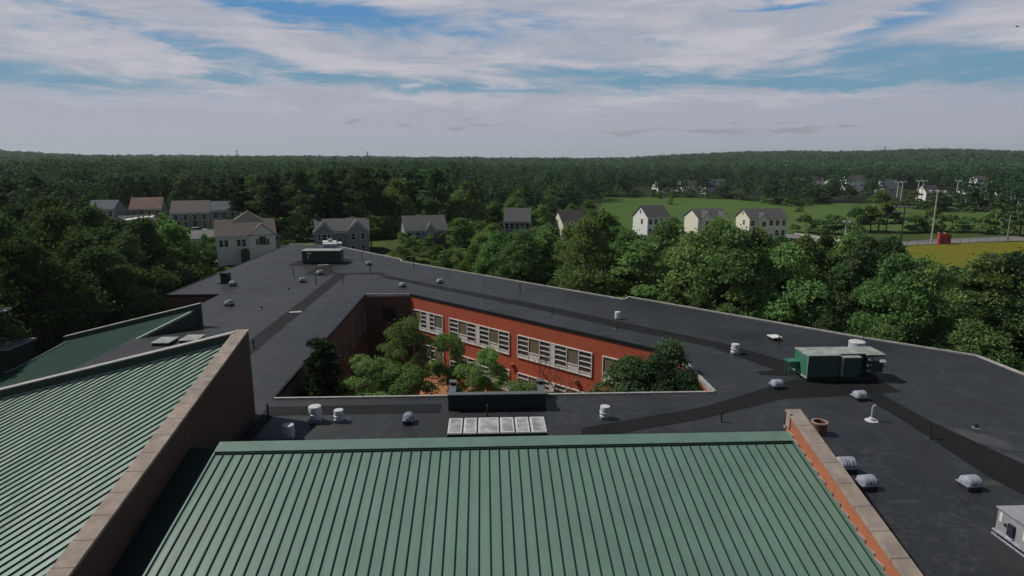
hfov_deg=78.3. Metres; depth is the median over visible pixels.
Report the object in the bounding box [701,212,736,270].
broadleaf tree
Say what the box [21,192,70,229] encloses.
broadleaf tree
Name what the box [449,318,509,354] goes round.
window
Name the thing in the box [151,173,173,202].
woodland tree
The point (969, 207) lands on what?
shrub
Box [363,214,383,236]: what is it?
shrub
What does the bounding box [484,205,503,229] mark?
woodland tree
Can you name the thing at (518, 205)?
woodland tree
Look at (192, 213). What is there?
suburban house
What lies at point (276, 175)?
pine tree
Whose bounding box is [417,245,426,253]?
shrub
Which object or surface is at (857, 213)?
shrub
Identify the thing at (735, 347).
mushroom vent
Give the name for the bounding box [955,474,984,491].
barrel vent
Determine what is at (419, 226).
suburban house
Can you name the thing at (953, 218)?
shrub
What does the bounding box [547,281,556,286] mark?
broadleaf tree
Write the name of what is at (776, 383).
barrel vent
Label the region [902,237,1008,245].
chain fence
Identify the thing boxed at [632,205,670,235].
suburban house
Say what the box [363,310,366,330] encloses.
window
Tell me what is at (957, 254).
sports field
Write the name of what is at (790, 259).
broadleaf tree
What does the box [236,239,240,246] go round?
window
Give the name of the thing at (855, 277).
broadleaf tree
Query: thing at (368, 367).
locust tree
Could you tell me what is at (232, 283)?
barrel vent
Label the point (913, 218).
shrub
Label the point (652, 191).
shrub
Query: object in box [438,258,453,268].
shrub
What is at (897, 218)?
woodland tree
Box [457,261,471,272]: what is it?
shrub
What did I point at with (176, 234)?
young tree
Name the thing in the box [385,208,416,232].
shrub
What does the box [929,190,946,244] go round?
light pole
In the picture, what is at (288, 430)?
mushroom vent
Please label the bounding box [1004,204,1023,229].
woodland tree
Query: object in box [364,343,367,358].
window
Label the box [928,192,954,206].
woodland tree
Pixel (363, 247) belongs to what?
window
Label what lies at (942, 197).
woodland tree
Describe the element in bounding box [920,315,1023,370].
broadleaf tree
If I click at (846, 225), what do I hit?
light pole
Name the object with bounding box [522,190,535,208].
woodland tree
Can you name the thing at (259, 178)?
woodland tree
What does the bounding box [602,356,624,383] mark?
window
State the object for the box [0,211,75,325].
broadleaf tree
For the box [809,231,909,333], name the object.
broadleaf tree
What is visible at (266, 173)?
woodland tree
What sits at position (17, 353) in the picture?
roof cupola
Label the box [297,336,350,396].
conifer tree
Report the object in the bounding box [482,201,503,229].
woodland tree
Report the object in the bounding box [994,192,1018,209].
woodland tree
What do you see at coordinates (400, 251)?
shrub
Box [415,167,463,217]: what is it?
woodland tree
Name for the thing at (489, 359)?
locust tree
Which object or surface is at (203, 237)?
shrub
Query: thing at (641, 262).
broadleaf tree
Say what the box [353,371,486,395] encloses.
courtyard ground
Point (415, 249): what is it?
shrub
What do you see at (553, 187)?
woodland tree
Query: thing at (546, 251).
broadleaf tree
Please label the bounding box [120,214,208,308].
broadleaf tree
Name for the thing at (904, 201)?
shrub
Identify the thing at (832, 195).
woodland tree
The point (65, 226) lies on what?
broadleaf tree
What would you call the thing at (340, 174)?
woodland tree
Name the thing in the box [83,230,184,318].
broadleaf tree
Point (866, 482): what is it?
barrel vent
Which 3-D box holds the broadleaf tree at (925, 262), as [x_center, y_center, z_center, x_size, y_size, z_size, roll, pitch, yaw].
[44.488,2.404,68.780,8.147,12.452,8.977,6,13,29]
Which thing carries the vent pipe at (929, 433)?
on the school building at (126, 449)
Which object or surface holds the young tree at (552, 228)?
on the ground at (392, 243)
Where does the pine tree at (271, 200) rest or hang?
on the ground at (392, 243)
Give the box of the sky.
[0,0,1023,157]
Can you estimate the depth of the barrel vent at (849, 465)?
28.63 m
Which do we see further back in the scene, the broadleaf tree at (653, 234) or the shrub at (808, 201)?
the shrub at (808, 201)
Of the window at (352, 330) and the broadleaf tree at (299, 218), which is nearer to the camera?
the window at (352, 330)
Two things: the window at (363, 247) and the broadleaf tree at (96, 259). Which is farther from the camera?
the window at (363, 247)
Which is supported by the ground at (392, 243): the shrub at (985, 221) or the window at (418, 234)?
the shrub at (985, 221)
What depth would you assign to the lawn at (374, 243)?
140.53 m
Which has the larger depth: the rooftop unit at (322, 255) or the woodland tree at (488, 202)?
the woodland tree at (488, 202)
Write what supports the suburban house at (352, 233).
on the lawn at (374, 243)
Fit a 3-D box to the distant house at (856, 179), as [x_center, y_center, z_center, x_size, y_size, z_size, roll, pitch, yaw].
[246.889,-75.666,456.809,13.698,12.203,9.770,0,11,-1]
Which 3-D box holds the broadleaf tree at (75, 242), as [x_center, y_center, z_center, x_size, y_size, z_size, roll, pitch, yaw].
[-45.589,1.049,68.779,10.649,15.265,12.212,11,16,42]
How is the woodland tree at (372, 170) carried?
on the ground at (392, 243)
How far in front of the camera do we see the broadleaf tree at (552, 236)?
106.63 m
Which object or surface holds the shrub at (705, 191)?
on the ground at (392, 243)
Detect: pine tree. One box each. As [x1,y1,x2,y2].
[0,182,26,221]
[129,176,151,211]
[213,178,229,200]
[223,177,261,219]
[255,176,299,233]
[271,173,294,210]
[309,177,343,233]
[360,170,391,218]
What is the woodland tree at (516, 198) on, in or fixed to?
on the ground at (392, 243)
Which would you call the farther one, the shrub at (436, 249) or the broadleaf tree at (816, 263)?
the shrub at (436, 249)
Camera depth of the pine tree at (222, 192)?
210.90 m
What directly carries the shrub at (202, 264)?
on the ground at (392, 243)
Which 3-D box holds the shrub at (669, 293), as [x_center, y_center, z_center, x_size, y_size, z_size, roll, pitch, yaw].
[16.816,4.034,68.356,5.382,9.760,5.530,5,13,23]
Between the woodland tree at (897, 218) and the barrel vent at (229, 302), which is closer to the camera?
the barrel vent at (229, 302)
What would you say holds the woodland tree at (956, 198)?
on the ground at (392, 243)
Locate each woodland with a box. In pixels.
[0,147,1023,163]
[0,154,1023,217]
[0,156,1023,184]
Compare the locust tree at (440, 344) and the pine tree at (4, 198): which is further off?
the pine tree at (4, 198)
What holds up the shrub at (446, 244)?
on the ground at (392, 243)
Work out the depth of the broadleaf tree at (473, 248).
97.12 m
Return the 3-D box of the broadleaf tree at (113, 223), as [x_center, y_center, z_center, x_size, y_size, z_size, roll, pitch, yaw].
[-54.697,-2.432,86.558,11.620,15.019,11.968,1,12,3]
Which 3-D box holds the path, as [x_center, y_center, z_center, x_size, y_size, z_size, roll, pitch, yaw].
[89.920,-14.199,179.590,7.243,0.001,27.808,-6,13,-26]
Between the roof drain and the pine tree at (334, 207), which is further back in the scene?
the pine tree at (334, 207)
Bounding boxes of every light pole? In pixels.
[842,220,850,236]
[893,206,915,240]
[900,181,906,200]
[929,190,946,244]
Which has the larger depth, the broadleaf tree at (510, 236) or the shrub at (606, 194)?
the shrub at (606, 194)
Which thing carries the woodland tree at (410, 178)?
on the ground at (392, 243)
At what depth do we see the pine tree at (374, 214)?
167.51 m
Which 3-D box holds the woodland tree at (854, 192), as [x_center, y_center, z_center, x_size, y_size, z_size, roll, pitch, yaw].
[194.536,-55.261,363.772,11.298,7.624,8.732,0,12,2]
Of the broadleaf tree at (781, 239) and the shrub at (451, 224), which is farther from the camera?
the shrub at (451, 224)
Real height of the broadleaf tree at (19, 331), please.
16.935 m
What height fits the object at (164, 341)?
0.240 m
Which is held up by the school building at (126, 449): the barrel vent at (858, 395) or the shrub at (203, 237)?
the barrel vent at (858, 395)
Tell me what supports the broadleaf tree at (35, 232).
on the ground at (392, 243)
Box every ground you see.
[32,177,1023,348]
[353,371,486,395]
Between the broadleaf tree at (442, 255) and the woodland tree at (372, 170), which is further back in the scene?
the woodland tree at (372, 170)
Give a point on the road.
(981, 239)
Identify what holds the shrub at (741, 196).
on the ground at (392, 243)
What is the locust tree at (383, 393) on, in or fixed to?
on the courtyard ground at (444, 391)
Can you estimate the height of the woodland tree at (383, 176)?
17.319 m
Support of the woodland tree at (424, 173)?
on the ground at (392, 243)
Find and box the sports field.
[823,242,1023,268]
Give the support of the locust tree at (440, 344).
on the courtyard ground at (444, 391)
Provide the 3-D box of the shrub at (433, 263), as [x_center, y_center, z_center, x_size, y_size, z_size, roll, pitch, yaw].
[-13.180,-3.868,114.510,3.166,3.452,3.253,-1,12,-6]
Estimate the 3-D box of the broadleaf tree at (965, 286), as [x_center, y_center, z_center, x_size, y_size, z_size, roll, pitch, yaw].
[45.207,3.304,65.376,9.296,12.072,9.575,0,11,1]
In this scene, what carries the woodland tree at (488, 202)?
on the ground at (392, 243)
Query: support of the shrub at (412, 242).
on the ground at (392, 243)
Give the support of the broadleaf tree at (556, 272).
on the ground at (392, 243)
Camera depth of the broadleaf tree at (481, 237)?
111.93 m
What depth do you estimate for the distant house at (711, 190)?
412.77 m
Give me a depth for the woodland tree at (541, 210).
167.38 m
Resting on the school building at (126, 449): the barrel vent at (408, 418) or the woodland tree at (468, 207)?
the barrel vent at (408, 418)
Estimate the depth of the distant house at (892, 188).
340.81 m
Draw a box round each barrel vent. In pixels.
[223,299,234,306]
[228,281,236,285]
[299,277,306,282]
[316,270,323,274]
[399,282,405,287]
[402,411,414,424]
[436,279,443,283]
[768,379,784,388]
[836,456,859,473]
[850,390,868,400]
[853,474,879,490]
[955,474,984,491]
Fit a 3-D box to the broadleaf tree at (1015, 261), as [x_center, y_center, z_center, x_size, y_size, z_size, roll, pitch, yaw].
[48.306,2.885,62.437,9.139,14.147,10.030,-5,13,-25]
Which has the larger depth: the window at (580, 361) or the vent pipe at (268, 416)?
the window at (580, 361)
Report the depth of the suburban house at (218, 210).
170.66 m
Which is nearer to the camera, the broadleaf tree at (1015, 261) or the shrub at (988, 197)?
the broadleaf tree at (1015, 261)
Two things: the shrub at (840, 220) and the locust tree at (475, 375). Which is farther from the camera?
the shrub at (840, 220)
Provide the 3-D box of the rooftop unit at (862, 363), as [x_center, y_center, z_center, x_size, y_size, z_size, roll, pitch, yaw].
[21.101,5.004,41.200,5.860,1.770,2.050,0,12,-2]
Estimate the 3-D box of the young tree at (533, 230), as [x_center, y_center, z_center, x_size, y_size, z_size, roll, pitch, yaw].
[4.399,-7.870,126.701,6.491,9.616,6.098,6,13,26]
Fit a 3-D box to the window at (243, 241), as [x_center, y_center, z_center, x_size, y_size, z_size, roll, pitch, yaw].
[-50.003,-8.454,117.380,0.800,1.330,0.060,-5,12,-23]
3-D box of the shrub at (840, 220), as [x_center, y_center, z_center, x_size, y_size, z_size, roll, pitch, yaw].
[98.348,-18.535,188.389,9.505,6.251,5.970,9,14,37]
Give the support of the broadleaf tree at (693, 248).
on the ground at (392, 243)
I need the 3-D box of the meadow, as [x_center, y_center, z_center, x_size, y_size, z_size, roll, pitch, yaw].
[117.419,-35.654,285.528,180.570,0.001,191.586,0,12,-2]
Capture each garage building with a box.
[118,214,155,221]
[186,230,213,246]
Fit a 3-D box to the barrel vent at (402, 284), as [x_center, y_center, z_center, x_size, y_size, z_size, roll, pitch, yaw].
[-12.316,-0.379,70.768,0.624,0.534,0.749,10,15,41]
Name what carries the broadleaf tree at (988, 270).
on the ground at (392, 243)
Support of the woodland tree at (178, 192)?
on the ground at (392, 243)
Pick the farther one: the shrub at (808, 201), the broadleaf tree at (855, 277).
the shrub at (808, 201)
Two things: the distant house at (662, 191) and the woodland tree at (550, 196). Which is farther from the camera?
the distant house at (662, 191)
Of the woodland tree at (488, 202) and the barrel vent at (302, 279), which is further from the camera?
the woodland tree at (488, 202)
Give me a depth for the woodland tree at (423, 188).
172.94 m
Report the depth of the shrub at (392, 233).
151.38 m
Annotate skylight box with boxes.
[447,417,547,436]
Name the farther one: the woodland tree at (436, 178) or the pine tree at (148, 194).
the pine tree at (148, 194)
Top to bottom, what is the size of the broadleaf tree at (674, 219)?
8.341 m
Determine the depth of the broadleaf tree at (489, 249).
92.57 m
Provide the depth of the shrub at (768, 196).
333.12 m
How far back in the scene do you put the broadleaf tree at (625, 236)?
81.81 m
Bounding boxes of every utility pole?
[366,215,374,251]
[1000,215,1011,240]
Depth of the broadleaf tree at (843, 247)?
72.35 m
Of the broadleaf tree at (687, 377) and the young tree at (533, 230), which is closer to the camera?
the broadleaf tree at (687, 377)
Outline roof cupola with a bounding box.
[0,307,36,375]
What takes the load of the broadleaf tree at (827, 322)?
on the ground at (392, 243)
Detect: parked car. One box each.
[190,227,206,230]
[304,234,313,240]
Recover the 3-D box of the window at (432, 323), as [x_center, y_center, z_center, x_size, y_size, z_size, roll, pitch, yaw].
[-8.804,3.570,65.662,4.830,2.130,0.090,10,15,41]
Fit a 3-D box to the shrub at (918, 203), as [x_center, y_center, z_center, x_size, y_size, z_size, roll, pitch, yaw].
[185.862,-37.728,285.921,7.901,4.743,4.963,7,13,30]
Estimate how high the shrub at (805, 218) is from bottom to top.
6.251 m
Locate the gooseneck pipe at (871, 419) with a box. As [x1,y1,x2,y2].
[864,404,878,422]
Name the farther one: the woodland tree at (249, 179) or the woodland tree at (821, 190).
the woodland tree at (821, 190)
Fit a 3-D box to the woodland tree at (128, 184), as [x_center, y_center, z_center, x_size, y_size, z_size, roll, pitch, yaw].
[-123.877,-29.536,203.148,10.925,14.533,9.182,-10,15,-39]
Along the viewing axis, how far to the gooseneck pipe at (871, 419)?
34.33 m
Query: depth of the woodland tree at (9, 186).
170.90 m
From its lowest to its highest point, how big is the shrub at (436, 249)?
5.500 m
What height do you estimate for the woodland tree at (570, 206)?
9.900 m
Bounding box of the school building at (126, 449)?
[0,243,1023,575]
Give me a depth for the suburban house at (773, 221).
173.30 m
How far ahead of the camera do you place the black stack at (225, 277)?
72.49 m
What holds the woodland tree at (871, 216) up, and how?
on the meadow
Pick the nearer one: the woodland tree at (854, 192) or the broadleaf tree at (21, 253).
the broadleaf tree at (21, 253)
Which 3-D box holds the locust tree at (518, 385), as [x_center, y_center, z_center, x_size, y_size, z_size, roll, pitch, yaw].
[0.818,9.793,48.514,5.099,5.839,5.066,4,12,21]
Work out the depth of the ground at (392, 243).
265.14 m
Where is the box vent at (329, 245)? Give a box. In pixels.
[323,243,337,247]
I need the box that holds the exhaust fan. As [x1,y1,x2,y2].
[322,239,341,245]
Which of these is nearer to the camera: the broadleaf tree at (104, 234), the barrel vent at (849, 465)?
the barrel vent at (849, 465)
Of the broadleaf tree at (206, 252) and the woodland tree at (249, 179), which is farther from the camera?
the woodland tree at (249, 179)
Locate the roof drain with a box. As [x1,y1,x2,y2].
[972,424,980,428]
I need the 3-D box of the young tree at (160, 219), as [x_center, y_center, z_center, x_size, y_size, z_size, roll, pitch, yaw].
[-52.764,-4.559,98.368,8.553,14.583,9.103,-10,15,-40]
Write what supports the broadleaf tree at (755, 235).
on the ground at (392, 243)
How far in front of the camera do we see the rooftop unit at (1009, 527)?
23.34 m
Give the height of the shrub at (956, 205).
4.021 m
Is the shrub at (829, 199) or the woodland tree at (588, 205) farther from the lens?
the shrub at (829, 199)
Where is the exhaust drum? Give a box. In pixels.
[848,339,865,346]
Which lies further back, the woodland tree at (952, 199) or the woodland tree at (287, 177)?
the woodland tree at (952, 199)
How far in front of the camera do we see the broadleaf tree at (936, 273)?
59.44 m
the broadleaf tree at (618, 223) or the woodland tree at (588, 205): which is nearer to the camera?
the broadleaf tree at (618, 223)
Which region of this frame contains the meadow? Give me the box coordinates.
[600,197,1003,232]
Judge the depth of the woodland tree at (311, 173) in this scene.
181.67 m
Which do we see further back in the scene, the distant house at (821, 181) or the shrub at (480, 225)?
the distant house at (821, 181)
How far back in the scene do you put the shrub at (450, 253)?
116.16 m
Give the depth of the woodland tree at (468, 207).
166.26 m
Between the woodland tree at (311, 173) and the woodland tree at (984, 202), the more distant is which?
the woodland tree at (984, 202)
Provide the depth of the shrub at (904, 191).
368.64 m
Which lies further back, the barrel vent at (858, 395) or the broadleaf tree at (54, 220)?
the broadleaf tree at (54, 220)
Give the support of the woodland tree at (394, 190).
on the ground at (392, 243)
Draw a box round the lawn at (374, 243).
[216,241,396,272]
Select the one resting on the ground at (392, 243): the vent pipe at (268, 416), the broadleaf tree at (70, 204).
the broadleaf tree at (70, 204)
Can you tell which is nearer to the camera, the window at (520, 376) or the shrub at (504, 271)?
the window at (520, 376)
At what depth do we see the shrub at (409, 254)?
117.31 m
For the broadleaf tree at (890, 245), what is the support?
on the ground at (392, 243)
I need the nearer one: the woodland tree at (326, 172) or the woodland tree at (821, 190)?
the woodland tree at (326, 172)
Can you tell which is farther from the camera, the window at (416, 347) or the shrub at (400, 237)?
the shrub at (400, 237)
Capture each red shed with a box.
[936,232,946,243]
[944,232,952,243]
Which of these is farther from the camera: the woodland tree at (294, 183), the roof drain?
the woodland tree at (294, 183)
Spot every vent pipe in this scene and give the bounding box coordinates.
[266,404,269,417]
[926,424,932,438]
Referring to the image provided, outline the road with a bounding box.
[786,234,1023,244]
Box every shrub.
[191,245,207,269]
[196,241,217,262]
[198,234,215,246]
[203,243,216,254]
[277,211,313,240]
[292,204,307,229]
[298,216,321,237]
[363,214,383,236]
[373,220,398,237]
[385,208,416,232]
[389,245,411,261]
[397,231,416,245]
[405,248,414,262]
[406,237,420,246]
[409,245,421,259]
[416,234,432,247]
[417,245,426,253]
[425,244,448,259]
[431,258,439,266]
[432,230,446,243]
[438,200,453,220]
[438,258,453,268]
[442,235,461,248]
[446,250,460,259]
[447,220,468,240]
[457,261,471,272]
[475,221,485,233]
[494,261,517,279]
[602,190,617,195]
[630,190,640,196]
[649,189,656,196]
[657,280,689,305]
[667,193,674,203]
[681,192,693,197]
[687,287,716,309]
[700,189,708,196]
[727,193,737,197]
[739,194,749,199]
[764,194,780,200]
[766,198,776,203]
[781,197,793,204]
[787,200,804,205]
[789,214,818,232]
[793,206,803,211]
[801,199,811,204]
[813,214,845,233]
[822,197,832,202]
[827,216,855,234]
[842,207,865,230]
[898,199,912,205]
[900,189,907,197]
[904,213,933,231]
[904,214,927,231]
[912,200,930,208]
[918,206,945,231]
[940,213,964,231]
[941,205,953,210]
[949,203,970,209]
[952,215,977,231]
[960,206,973,211]
[966,216,1000,232]
[974,192,995,204]
[974,208,1018,233]
[981,203,1000,210]
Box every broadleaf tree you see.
[0,200,34,229]
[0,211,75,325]
[0,232,103,356]
[0,302,32,345]
[6,225,74,333]
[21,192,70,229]
[30,202,89,249]
[37,228,141,328]
[40,242,166,347]
[44,205,74,239]
[61,195,102,228]
[63,202,145,270]
[73,223,169,299]
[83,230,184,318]
[100,217,124,234]
[115,217,129,229]
[117,225,185,290]
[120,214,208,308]
[155,216,215,286]
[434,251,449,267]
[444,217,477,258]
[450,249,467,268]
[451,247,470,265]
[460,231,494,270]
[461,241,493,274]
[472,229,507,275]
[482,222,508,242]
[493,227,551,280]
[495,231,514,267]
[515,236,558,284]
[530,227,559,284]
[534,226,558,258]
[546,221,598,277]
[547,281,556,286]
[550,213,628,296]
[550,237,603,290]
[554,234,568,265]
[576,209,609,228]
[584,353,656,392]
[590,224,661,296]
[599,217,626,264]
[604,213,621,234]
[605,237,663,300]
[621,348,691,391]
[625,216,698,296]
[643,335,701,391]
[644,228,727,299]
[646,220,680,238]
[665,367,702,390]
[667,215,684,231]
[680,224,740,306]
[684,222,782,320]
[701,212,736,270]
[711,226,797,319]
[740,239,836,326]
[751,225,777,250]
[771,234,790,245]
[786,232,829,298]
[788,256,825,324]
[795,259,886,331]
[806,310,843,331]
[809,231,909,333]
[811,230,844,280]
[819,256,830,266]
[824,225,873,272]
[840,249,962,345]
[852,232,917,317]
[868,322,906,342]
[887,266,945,342]
[889,260,983,344]
[908,254,944,289]
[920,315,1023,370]
[926,262,985,329]
[940,247,1023,360]
[964,247,1023,359]
[976,275,1023,360]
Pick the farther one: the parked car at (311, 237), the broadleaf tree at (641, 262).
the parked car at (311, 237)
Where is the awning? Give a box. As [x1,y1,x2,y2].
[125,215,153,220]
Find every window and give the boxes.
[219,240,223,246]
[224,240,228,246]
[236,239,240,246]
[241,239,245,245]
[321,234,326,240]
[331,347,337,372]
[342,334,347,360]
[350,324,355,348]
[351,233,355,239]
[358,316,361,337]
[360,233,364,239]
[361,245,365,250]
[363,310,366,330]
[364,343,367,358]
[383,307,395,321]
[412,309,442,334]
[414,343,443,363]
[415,232,420,238]
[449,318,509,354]
[449,354,509,390]
[517,335,592,377]
[517,372,583,392]
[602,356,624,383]
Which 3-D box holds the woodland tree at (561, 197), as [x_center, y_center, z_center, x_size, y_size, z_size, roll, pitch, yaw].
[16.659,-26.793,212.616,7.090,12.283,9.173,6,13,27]
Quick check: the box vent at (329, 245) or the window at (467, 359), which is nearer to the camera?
the window at (467, 359)
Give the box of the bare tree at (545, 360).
[533,355,584,392]
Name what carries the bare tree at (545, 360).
on the courtyard ground at (444, 391)
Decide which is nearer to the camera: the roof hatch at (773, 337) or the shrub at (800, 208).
the roof hatch at (773, 337)
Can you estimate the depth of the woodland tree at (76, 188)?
191.24 m
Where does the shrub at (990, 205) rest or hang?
on the meadow
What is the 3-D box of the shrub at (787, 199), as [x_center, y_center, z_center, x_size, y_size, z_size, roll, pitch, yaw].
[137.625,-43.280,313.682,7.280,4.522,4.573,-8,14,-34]
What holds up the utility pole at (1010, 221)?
on the ground at (392, 243)
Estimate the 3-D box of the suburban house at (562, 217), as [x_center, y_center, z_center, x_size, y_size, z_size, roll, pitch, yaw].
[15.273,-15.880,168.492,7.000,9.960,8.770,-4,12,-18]
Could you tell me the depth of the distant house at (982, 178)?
413.98 m
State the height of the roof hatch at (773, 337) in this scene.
0.310 m
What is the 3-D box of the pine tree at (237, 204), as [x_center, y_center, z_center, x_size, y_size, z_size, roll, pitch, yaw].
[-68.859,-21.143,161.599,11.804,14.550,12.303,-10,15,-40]
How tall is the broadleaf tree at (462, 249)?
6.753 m
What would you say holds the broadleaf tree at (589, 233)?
on the ground at (392, 243)
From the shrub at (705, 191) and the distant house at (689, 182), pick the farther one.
the distant house at (689, 182)
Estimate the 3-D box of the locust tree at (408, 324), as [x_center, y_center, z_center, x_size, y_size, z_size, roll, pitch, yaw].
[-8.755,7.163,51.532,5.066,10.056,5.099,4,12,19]
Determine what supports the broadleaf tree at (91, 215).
on the ground at (392, 243)
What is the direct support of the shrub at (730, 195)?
on the ground at (392, 243)
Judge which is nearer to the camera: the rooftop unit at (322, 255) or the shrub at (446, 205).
the rooftop unit at (322, 255)
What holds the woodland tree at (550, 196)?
on the ground at (392, 243)
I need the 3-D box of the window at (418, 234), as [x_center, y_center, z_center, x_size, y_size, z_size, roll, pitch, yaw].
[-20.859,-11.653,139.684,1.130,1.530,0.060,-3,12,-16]
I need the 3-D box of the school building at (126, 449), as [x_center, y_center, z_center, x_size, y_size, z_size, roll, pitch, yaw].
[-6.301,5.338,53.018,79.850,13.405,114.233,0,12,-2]
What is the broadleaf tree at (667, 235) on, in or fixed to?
on the ground at (392, 243)
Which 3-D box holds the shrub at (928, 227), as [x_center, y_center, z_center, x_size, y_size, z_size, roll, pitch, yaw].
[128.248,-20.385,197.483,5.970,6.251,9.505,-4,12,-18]
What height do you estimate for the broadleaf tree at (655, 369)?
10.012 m
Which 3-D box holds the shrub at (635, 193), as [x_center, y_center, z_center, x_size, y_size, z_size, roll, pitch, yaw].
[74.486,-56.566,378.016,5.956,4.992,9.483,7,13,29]
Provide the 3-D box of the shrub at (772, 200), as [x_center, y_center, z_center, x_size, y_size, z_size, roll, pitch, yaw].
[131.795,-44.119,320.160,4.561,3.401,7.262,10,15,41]
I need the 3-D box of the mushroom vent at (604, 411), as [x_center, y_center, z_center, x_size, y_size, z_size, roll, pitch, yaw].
[5.136,6.845,34.758,0.608,0.730,0.608,0,12,-2]
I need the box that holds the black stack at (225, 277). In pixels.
[218,272,230,283]
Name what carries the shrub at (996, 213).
on the ground at (392, 243)
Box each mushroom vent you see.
[282,423,295,440]
[308,404,322,423]
[333,408,344,422]
[599,404,610,419]
[614,311,620,319]
[730,343,739,354]
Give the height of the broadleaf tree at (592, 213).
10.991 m
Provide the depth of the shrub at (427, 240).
134.85 m
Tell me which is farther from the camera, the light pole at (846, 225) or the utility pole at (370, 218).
the light pole at (846, 225)
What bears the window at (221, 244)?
in the suburban house at (245, 236)
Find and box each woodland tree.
[0,177,23,197]
[14,173,48,211]
[56,179,81,202]
[91,176,105,199]
[108,174,135,202]
[113,174,145,207]
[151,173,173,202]
[166,174,206,203]
[198,176,218,200]
[240,173,263,204]
[244,172,282,209]
[255,172,282,195]
[277,170,292,205]
[280,167,330,228]
[295,174,329,211]
[297,167,319,199]
[308,166,353,218]
[328,166,355,217]
[336,165,389,217]
[337,166,364,216]
[359,166,400,232]
[360,166,375,202]
[378,177,417,230]
[395,167,427,210]
[409,168,427,214]
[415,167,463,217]
[416,167,452,210]
[419,168,428,191]
[438,179,488,224]
[448,178,487,234]
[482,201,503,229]
[483,189,500,208]
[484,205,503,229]
[502,196,512,210]
[503,190,527,214]
[513,201,523,207]
[516,188,527,200]
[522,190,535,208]
[527,206,541,224]
[531,204,554,227]
[542,183,566,205]
[542,190,561,211]
[543,201,558,223]
[549,191,566,211]
[564,202,576,209]
[581,199,596,215]
[807,186,827,200]
[818,187,838,196]
[842,186,857,194]
[855,205,882,231]
[864,189,900,231]
[869,206,906,232]
[903,190,923,202]
[921,192,953,207]
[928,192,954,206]
[948,192,963,201]
[955,193,988,209]
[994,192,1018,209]
[1001,197,1023,210]
[1002,200,1023,235]
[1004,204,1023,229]
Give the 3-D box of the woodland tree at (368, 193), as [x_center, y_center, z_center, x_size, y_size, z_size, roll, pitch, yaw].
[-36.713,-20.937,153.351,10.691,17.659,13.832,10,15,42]
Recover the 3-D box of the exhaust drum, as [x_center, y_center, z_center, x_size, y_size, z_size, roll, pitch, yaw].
[24.099,4.487,44.070,1.440,1.640,1.440,0,12,-2]
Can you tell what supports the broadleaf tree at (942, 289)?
on the ground at (392, 243)
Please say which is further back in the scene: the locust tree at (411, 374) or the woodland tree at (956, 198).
the woodland tree at (956, 198)
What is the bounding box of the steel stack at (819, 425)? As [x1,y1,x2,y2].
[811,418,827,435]
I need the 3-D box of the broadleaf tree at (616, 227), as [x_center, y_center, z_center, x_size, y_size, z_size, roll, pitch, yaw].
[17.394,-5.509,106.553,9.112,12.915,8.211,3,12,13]
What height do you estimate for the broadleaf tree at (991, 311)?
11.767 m
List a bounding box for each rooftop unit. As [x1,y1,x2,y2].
[302,248,343,263]
[784,346,886,380]
[991,505,1023,556]
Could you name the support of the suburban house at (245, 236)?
on the lawn at (374, 243)
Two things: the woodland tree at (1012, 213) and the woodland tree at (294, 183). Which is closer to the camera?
the woodland tree at (294, 183)
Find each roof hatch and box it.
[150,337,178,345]
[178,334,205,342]
[767,334,782,340]
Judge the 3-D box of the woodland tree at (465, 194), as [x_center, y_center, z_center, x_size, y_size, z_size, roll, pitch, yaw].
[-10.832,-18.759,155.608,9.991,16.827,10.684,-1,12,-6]
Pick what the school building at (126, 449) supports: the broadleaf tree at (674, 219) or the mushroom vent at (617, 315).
the mushroom vent at (617, 315)
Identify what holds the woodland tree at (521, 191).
on the ground at (392, 243)
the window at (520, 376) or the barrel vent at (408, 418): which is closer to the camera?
the barrel vent at (408, 418)
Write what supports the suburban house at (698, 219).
on the ground at (392, 243)
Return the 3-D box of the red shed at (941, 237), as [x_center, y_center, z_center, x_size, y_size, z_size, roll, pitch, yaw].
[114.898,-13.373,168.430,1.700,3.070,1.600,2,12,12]
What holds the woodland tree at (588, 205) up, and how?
on the ground at (392, 243)
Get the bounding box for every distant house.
[652,180,672,192]
[676,179,697,192]
[699,179,726,193]
[800,176,824,185]
[843,175,864,190]
[874,179,900,200]
[916,185,939,200]
[968,176,988,190]
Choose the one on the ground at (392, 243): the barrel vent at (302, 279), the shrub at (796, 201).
the shrub at (796, 201)
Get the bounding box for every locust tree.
[336,354,399,397]
[366,390,390,395]
[374,360,441,395]
[376,314,436,381]
[424,329,467,391]
[450,361,493,391]
[469,347,509,391]
[501,379,547,392]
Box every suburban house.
[89,200,126,219]
[128,197,167,219]
[169,200,211,227]
[209,201,239,229]
[214,211,280,266]
[313,215,369,251]
[400,215,447,246]
[503,208,531,234]
[551,210,583,239]
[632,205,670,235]
[683,208,729,232]
[735,208,788,238]
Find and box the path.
[795,233,842,240]
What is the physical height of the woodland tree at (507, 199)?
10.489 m
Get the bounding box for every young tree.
[155,212,198,282]
[157,219,220,286]
[528,226,538,236]
[542,223,560,263]
[584,208,619,283]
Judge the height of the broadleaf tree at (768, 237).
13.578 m

